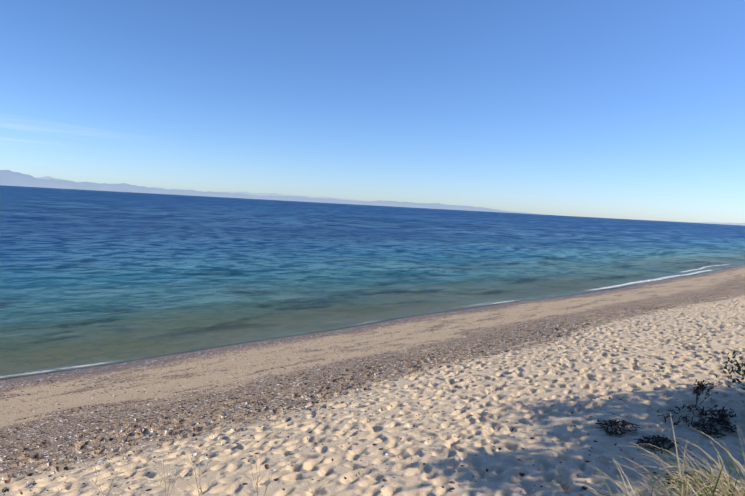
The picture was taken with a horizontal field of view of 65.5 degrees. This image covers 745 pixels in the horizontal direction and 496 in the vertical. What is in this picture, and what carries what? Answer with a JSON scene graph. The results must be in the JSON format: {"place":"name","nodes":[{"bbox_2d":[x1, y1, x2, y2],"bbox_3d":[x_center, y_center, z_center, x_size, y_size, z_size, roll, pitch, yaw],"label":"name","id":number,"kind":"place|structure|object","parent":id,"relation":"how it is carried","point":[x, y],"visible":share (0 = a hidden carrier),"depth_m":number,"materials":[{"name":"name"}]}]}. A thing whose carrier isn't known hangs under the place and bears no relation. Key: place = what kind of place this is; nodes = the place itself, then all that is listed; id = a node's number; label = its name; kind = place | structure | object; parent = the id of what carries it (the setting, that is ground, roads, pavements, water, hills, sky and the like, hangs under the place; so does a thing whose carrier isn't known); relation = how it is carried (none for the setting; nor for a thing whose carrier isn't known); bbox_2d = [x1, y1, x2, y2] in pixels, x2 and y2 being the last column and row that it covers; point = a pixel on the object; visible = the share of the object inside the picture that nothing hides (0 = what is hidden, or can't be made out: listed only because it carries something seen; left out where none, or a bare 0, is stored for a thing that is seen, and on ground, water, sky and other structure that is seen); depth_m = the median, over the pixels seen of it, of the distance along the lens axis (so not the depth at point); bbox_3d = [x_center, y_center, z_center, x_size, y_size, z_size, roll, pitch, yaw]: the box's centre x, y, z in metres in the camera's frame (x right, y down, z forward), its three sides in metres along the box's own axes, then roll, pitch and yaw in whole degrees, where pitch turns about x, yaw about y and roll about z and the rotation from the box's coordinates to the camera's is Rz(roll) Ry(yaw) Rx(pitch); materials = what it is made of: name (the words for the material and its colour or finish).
{"place":"outdoors","nodes":[
{"label":"outdoors","id":0,"kind":"place"},
{"bbox_2d":[0,170,560,215],"bbox_3d":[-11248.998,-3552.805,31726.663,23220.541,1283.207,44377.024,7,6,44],"label":"mountains","id":1,"kind":"structure","parent":0,"point":[9,178],"depth_m":38486.93,"materials":[{"name":"grey stone"}]},
{"bbox_2d":[0,266,744,495],"bbox_3d":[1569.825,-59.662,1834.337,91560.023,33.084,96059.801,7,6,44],"label":"beach","id":2,"kind":"structure","parent":0,"point":[520,398],"depth_m":8.19,"materials":[{"name":"beige sand"}]},
{"bbox_2d":[90,456,124,495],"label":"dry weed stem","id":3,"kind":"object","parent":2,"relation":"on","point":[99,483],"visible":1,"depth_m":5.02,"materials":[{"name":"beige plant"}]},
{"bbox_2d":[140,454,192,495],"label":"dry weed stem","id":4,"kind":"object","parent":2,"relation":"on","point":[164,476],"visible":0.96,"depth_m":5.06,"materials":[{"name":"beige plant"}]},
{"bbox_2d":[173,441,224,495],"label":"dry weed stem","id":5,"kind":"object","parent":2,"relation":"on","point":[199,469],"visible":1,"depth_m":4.86,"materials":[{"name":"beige plant"}]},
{"bbox_2d":[226,451,272,495],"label":"dry weed stem","id":6,"kind":"object","parent":2,"relation":"on","point":[257,480],"visible":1,"depth_m":4.76,"materials":[{"name":"beige plant"}]},
{"bbox_2d":[297,471,331,495],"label":"dry weed stem","id":7,"kind":"object","parent":2,"relation":"on","point":[312,490],"visible":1,"depth_m":4.79,"materials":[{"name":"beige plant"}]},
{"bbox_2d":[595,419,641,435],"bbox_3d":[2.813,2.053,6.668,0.488,0.082,0.629,7,6,44],"label":"seagrass heap","id":8,"kind":"object","parent":2,"relation":"on","point":[615,424],"visible":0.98,"depth_m":6.65,"materials":[{"name":"brown plant"}]},
{"bbox_2d":[634,435,678,453],"bbox_3d":[3.040,2.077,6.185,0.517,0.074,0.465,2,4,-13],"label":"seagrass heap","id":9,"kind":"object","parent":2,"relation":"on","point":[661,439],"visible":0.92,"depth_m":6.18,"materials":[{"name":"brown plant"}]},
{"bbox_2d":[601,413,744,495],"bbox_3d":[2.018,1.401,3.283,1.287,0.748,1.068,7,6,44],"label":"dune grass","id":10,"kind":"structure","parent":2,"relation":"on","point":[704,487],"depth_m":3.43,"materials":[{"name":"beige plant"}]},
{"bbox_2d":[665,471,708,487],"bbox_3d":[2.807,2.073,5.219,0.400,0.082,0.505,4,4,14],"label":"seagrass heap","id":11,"kind":"object","parent":2,"relation":"on","point":[668,482],"visible":0.23,"depth_m":5.21,"materials":[{"name":"black plant"}]},
{"bbox_2d":[657,404,721,429],"bbox_3d":[3.882,2.005,6.980,0.656,0.125,0.942,7,6,44],"label":"seagrass heap","id":12,"kind":"object","parent":2,"relation":"on","point":[701,412],"visible":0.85,"depth_m":6.92,"materials":[{"name":"brown plant"}]},
{"bbox_2d":[693,379,719,404],"bbox_3d":[4.291,1.871,7.544,0.299,0.410,0.412,4,4,16],"label":"plant","id":13,"kind":"object","parent":2,"relation":"on","point":[700,388],"visible":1,"depth_m":7.46,"materials":[{"name":"green plant"}]},
{"bbox_2d":[692,417,736,436],"bbox_3d":[3.944,2.041,6.691,0.481,0.092,0.710,5,5,29],"label":"seagrass heap","id":14,"kind":"object","parent":2,"relation":"on","point":[711,426],"visible":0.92,"depth_m":6.59,"materials":[{"name":"plant"}]},
{"bbox_2d":[713,406,736,423],"bbox_3d":[4.088,1.979,6.748,0.252,0.262,0.178,7,6,44],"label":"plant","id":15,"kind":"object","parent":2,"relation":"on","point":[724,414],"visible":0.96,"depth_m":6.73,"materials":[{"name":"green plant"}]},
{"bbox_2d":[715,351,744,389],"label":"shrub","id":16,"kind":"object","parent":2,"relation":"on","point":[737,364],"visible":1,"depth_m":7.30,"materials":[{"name":"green plant"}]},
{"bbox_2d":[0,185,744,379],"bbox_3d":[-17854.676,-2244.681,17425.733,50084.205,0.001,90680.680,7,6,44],"label":"sea water","id":17,"kind":"structure","parent":0,"point":[91,278],"depth_m":36.48,"materials":[{"name":"blue liquid"}]},
{"bbox_2d":[0,0,744,222],"label":"sky","id":18,"kind":"structure","parent":0,"point":[616,109],"materials":[{"name":"blue"}]},
{"bbox_2d":[567,439,744,495],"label":"dune grass","id":19,"kind":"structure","parent":0,"point":[652,488],"depth_m":3.28,"materials":[{"name":"beige plant"}]},
{"bbox_2d":[651,220,744,225],"bbox_3d":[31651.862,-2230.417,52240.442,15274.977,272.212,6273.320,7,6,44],"label":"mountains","id":20,"kind":"structure","parent":0,"point":[743,224],"depth_m":52329.27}
]}

